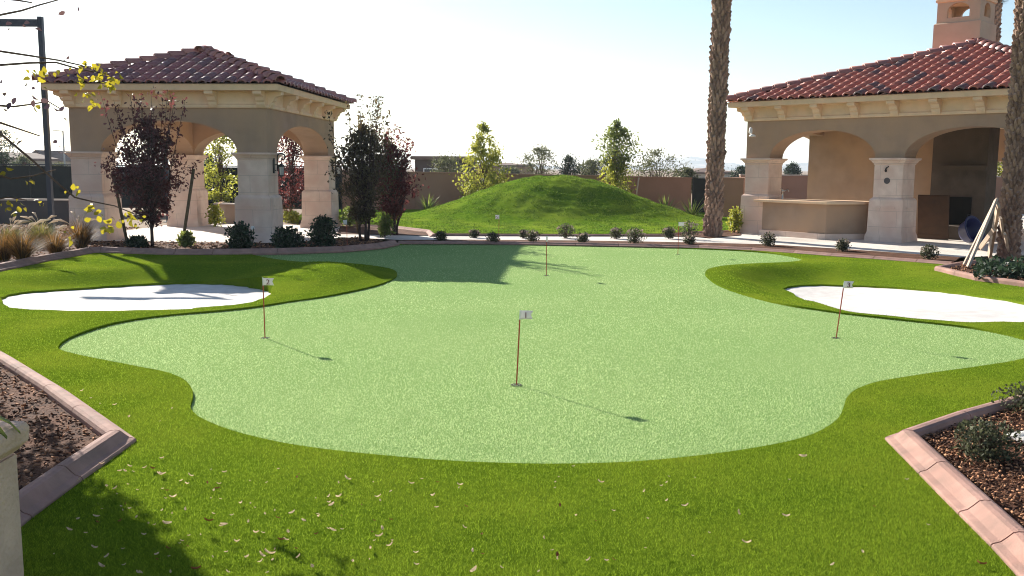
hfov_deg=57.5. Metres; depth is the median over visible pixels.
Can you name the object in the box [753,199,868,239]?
bar counter
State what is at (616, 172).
young tree
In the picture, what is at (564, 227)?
path shrub
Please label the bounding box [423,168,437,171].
window
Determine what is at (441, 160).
desert tree
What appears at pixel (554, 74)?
sky
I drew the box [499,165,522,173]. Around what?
desert tree
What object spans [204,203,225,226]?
leafy shrub
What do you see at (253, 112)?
pavilion
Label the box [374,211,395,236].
leafy shrub
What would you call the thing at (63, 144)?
street lamp
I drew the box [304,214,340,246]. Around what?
rounded shrub
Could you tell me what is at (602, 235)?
kerb
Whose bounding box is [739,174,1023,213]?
perimeter wall
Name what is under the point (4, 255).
fountain grass
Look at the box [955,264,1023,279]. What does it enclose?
mulch bed
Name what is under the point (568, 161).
desert tree
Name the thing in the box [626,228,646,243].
path shrub
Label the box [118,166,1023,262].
ground
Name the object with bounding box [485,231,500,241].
path shrub
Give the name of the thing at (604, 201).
back lawn
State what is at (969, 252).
palm brace
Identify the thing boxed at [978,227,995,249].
palm brace
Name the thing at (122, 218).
tree stake
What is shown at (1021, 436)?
rock
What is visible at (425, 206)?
yucca
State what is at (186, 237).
leafy shrub
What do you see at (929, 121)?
pavilion
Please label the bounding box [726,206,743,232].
leafy shrub
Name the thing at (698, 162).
mountains
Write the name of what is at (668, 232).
path shrub
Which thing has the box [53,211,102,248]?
fountain grass
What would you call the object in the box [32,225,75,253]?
fountain grass
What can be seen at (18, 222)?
fountain grass
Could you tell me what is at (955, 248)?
patio
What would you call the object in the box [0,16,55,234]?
light post
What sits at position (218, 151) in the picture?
young tree
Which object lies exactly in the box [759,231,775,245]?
path shrub
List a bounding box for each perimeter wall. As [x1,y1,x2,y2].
[339,170,691,211]
[723,177,744,216]
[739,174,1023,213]
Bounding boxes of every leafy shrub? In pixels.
[175,230,195,246]
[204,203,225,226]
[283,210,301,224]
[338,205,354,226]
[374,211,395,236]
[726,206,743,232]
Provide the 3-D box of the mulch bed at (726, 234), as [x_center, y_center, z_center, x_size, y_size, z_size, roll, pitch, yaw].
[2.925,-1.571,27.646,10.309,0.022,2.999,-2,8,-15]
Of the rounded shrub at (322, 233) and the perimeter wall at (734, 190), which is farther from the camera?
the perimeter wall at (734, 190)
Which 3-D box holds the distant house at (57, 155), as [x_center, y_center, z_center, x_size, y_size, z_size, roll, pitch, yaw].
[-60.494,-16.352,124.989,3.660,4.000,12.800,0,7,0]
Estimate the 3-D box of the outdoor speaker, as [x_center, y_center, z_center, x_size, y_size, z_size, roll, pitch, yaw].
[10.399,-2.973,25.886,0.022,0.173,0.176,-7,10,-44]
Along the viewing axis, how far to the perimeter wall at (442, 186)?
42.87 m
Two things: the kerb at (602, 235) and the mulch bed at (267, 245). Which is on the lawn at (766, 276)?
the mulch bed at (267, 245)
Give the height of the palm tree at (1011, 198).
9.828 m
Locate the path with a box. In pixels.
[66,224,708,241]
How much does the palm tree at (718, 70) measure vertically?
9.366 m
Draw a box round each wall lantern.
[273,153,284,178]
[332,157,340,176]
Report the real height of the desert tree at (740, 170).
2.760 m
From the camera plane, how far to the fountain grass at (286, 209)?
34.51 m
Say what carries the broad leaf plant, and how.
on the planter post at (11, 557)
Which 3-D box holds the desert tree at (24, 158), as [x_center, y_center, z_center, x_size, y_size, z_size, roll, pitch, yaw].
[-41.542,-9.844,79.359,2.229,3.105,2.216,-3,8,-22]
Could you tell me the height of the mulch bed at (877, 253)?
0.028 m
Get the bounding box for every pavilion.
[31,45,356,242]
[726,0,1011,242]
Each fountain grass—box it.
[0,216,29,238]
[0,219,50,259]
[0,225,20,260]
[17,212,61,246]
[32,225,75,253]
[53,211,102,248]
[283,205,300,214]
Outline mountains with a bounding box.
[531,156,807,170]
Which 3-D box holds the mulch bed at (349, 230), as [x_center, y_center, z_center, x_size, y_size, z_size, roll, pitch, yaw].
[-4.064,-1.861,29.526,2.778,0.029,5.486,-1,7,-9]
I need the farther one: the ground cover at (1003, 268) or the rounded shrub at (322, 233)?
the rounded shrub at (322, 233)
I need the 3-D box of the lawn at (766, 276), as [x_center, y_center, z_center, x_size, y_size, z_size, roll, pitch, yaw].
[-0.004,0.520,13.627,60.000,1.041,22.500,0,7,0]
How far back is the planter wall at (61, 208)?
32.94 m
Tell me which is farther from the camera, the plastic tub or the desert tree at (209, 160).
the desert tree at (209, 160)
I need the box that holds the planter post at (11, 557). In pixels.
[0,421,28,575]
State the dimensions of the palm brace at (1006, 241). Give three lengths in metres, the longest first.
0.767 x 0.090 x 0.050 m
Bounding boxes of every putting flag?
[261,277,273,338]
[510,310,532,385]
[545,236,548,275]
[678,222,683,254]
[831,281,853,338]
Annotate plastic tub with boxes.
[958,214,984,242]
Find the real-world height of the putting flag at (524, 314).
0.756 m
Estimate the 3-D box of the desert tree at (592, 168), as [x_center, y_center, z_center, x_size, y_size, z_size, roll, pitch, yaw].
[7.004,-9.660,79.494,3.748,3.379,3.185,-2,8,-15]
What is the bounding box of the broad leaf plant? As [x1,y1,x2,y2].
[0,416,19,438]
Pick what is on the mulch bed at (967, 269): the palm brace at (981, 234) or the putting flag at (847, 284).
the palm brace at (981, 234)
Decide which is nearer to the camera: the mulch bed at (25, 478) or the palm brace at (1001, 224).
the mulch bed at (25, 478)
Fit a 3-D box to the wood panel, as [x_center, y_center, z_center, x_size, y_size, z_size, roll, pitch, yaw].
[12.132,-2.039,26.885,0.180,1.277,0.870,-7,10,-45]
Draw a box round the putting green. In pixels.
[59,244,1023,463]
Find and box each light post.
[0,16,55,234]
[163,145,168,222]
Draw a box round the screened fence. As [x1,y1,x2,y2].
[0,163,341,210]
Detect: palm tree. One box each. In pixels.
[702,0,731,237]
[994,0,1007,42]
[996,0,1023,258]
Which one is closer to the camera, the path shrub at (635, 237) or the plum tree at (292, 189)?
the path shrub at (635, 237)
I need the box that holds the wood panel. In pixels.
[917,195,949,239]
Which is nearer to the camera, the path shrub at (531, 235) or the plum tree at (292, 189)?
the path shrub at (531, 235)
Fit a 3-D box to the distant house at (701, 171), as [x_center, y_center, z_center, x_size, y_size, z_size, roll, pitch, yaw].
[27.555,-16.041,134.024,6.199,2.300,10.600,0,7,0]
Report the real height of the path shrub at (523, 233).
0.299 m
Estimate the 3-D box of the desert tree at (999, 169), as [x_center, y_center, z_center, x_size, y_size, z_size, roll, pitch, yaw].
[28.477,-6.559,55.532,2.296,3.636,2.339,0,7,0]
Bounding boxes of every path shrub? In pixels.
[433,230,448,240]
[469,229,480,237]
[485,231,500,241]
[519,229,528,237]
[525,229,540,241]
[556,223,575,237]
[575,232,589,242]
[609,227,624,238]
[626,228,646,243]
[661,225,675,238]
[676,220,699,236]
[683,235,695,244]
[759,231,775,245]
[835,238,851,251]
[920,244,940,258]
[949,416,1023,464]
[991,381,1023,414]
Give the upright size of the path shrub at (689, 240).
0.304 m
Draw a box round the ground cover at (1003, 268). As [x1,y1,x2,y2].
[972,254,1023,279]
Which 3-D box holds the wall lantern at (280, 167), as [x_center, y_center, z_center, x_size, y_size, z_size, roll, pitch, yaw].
[-6.078,-3.197,24.398,0.327,0.675,0.182,1,7,4]
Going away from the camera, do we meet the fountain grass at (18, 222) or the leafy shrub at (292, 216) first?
the fountain grass at (18, 222)
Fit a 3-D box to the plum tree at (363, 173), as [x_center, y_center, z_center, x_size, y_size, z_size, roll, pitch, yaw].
[-3.933,-3.134,24.683,1.824,3.974,2.367,-5,9,-36]
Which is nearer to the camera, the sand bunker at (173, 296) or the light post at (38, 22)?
the sand bunker at (173, 296)
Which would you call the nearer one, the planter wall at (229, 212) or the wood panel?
the wood panel
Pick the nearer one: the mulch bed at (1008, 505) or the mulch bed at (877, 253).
the mulch bed at (1008, 505)
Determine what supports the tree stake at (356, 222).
on the mulch bed at (349, 230)
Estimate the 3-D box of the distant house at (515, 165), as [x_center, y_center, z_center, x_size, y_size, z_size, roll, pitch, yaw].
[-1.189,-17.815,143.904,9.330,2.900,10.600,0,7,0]
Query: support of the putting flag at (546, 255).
on the putting green
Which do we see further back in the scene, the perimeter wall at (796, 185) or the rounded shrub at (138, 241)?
the perimeter wall at (796, 185)
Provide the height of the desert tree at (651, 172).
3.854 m
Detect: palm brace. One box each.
[963,212,988,264]
[966,198,997,268]
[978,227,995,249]
[987,202,1000,257]
[999,216,1003,234]
[1003,232,1009,252]
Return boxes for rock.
[1007,431,1023,442]
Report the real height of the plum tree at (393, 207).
3.290 m
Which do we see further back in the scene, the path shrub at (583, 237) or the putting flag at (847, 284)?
the path shrub at (583, 237)
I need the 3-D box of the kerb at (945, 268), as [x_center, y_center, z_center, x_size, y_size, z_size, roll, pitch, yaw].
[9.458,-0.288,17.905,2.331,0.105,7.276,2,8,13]
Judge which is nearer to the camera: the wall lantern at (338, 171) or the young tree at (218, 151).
the wall lantern at (338, 171)
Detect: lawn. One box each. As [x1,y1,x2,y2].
[0,244,1023,575]
[299,175,732,233]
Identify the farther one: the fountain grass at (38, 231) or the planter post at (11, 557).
the fountain grass at (38, 231)
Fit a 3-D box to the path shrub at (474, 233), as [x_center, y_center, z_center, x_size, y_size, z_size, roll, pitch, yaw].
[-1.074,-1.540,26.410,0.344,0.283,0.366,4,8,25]
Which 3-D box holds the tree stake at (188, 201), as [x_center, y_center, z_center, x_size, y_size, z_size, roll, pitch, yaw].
[-7.945,-1.947,22.870,0.077,1.942,0.650,3,8,17]
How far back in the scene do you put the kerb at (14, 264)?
21.02 m
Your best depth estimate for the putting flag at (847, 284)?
11.13 m
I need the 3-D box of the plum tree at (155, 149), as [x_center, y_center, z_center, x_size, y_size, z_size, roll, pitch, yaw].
[-8.905,-2.843,22.395,2.311,3.904,2.398,3,8,22]
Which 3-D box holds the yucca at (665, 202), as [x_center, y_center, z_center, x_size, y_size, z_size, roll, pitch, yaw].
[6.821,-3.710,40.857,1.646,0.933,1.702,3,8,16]
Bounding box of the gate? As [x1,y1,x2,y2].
[692,177,705,211]
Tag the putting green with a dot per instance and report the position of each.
(626, 252)
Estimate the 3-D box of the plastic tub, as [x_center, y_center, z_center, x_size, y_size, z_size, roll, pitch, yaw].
[12.509,-1.588,25.465,0.778,0.862,0.600,-7,10,-45]
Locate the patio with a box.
[702,214,1023,256]
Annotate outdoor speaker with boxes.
[884,178,889,183]
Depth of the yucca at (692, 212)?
36.93 m
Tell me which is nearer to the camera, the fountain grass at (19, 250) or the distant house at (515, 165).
the fountain grass at (19, 250)
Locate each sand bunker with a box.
[2,284,270,310]
[785,286,1023,321]
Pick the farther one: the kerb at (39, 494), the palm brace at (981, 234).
the palm brace at (981, 234)
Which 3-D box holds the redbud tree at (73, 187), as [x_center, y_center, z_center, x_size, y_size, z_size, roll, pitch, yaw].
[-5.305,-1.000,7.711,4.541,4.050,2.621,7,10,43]
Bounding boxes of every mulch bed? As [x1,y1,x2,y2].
[0,224,383,262]
[0,366,98,486]
[337,226,427,234]
[402,240,959,261]
[434,230,740,237]
[924,407,1023,527]
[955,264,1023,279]
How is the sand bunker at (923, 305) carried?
in the lawn at (766, 276)
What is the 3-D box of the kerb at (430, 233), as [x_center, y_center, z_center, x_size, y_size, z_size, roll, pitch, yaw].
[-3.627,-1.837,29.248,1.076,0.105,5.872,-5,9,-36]
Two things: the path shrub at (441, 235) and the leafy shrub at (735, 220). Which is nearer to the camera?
the path shrub at (441, 235)
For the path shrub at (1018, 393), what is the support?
on the mulch bed at (1008, 505)
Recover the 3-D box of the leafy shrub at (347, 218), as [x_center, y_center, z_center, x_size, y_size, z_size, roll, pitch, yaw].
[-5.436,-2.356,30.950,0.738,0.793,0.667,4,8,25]
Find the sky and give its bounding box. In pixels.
[0,0,1014,167]
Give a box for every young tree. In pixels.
[204,135,237,203]
[449,120,521,196]
[591,118,642,195]
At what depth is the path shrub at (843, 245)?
22.66 m
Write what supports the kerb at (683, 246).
on the lawn at (766, 276)
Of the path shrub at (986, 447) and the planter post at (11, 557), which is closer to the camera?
the planter post at (11, 557)
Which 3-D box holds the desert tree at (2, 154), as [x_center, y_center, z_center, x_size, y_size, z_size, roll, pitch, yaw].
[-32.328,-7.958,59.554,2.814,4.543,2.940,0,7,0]
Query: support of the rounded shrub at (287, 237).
on the mulch bed at (267, 245)
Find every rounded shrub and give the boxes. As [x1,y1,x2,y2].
[122,234,150,247]
[222,220,257,248]
[269,225,305,247]
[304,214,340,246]
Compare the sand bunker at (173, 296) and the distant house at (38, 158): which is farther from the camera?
the distant house at (38, 158)
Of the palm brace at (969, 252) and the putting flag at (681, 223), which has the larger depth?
the putting flag at (681, 223)
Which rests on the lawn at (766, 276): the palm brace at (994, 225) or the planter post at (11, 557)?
the planter post at (11, 557)
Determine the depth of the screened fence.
40.77 m
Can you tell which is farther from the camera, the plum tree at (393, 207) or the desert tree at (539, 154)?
the desert tree at (539, 154)
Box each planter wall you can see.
[0,199,68,225]
[213,203,234,222]
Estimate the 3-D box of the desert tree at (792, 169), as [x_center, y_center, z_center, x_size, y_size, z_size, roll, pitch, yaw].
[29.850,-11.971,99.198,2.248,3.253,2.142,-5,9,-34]
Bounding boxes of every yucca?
[418,195,441,209]
[650,195,682,207]
[677,199,703,215]
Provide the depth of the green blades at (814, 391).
9.08 m
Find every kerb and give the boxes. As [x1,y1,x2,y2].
[0,240,399,271]
[0,351,135,526]
[341,223,435,236]
[398,241,952,263]
[447,230,736,236]
[885,395,1023,575]
[934,257,1023,286]
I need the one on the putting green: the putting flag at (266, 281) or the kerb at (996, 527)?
the putting flag at (266, 281)
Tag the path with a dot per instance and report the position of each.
(206, 233)
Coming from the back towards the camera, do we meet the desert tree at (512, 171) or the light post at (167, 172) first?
the desert tree at (512, 171)
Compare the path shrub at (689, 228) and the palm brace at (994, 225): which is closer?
the palm brace at (994, 225)
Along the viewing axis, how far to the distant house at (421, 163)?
74.35 m
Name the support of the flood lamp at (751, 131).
attached to the pavilion at (929, 121)
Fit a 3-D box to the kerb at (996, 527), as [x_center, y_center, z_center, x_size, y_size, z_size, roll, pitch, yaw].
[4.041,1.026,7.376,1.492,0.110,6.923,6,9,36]
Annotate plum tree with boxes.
[94,87,206,245]
[277,135,304,210]
[322,94,402,240]
[367,124,429,234]
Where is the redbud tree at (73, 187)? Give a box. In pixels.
[0,0,145,246]
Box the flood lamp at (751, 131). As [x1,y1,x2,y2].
[749,127,755,136]
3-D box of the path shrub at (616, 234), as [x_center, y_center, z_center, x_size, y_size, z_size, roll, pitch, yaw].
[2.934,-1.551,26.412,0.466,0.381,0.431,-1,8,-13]
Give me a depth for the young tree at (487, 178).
40.95 m
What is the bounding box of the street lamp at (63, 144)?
[53,130,65,165]
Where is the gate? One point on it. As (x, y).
(698, 188)
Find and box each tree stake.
[111,173,127,240]
[181,169,194,246]
[350,179,357,232]
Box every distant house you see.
[3,152,58,165]
[32,150,70,165]
[411,156,475,172]
[476,163,534,173]
[681,168,730,177]
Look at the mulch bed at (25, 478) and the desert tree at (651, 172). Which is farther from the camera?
the desert tree at (651, 172)
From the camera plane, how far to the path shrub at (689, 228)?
26.33 m
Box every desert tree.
[0,128,26,165]
[10,154,34,165]
[204,153,217,166]
[426,151,469,172]
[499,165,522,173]
[512,144,558,173]
[556,153,584,174]
[576,155,605,175]
[629,142,698,176]
[675,166,700,195]
[728,164,745,176]
[783,161,802,174]
[997,161,1002,175]
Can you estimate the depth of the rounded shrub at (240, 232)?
21.80 m
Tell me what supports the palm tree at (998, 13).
on the patio
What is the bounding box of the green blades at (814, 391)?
[60,244,1023,463]

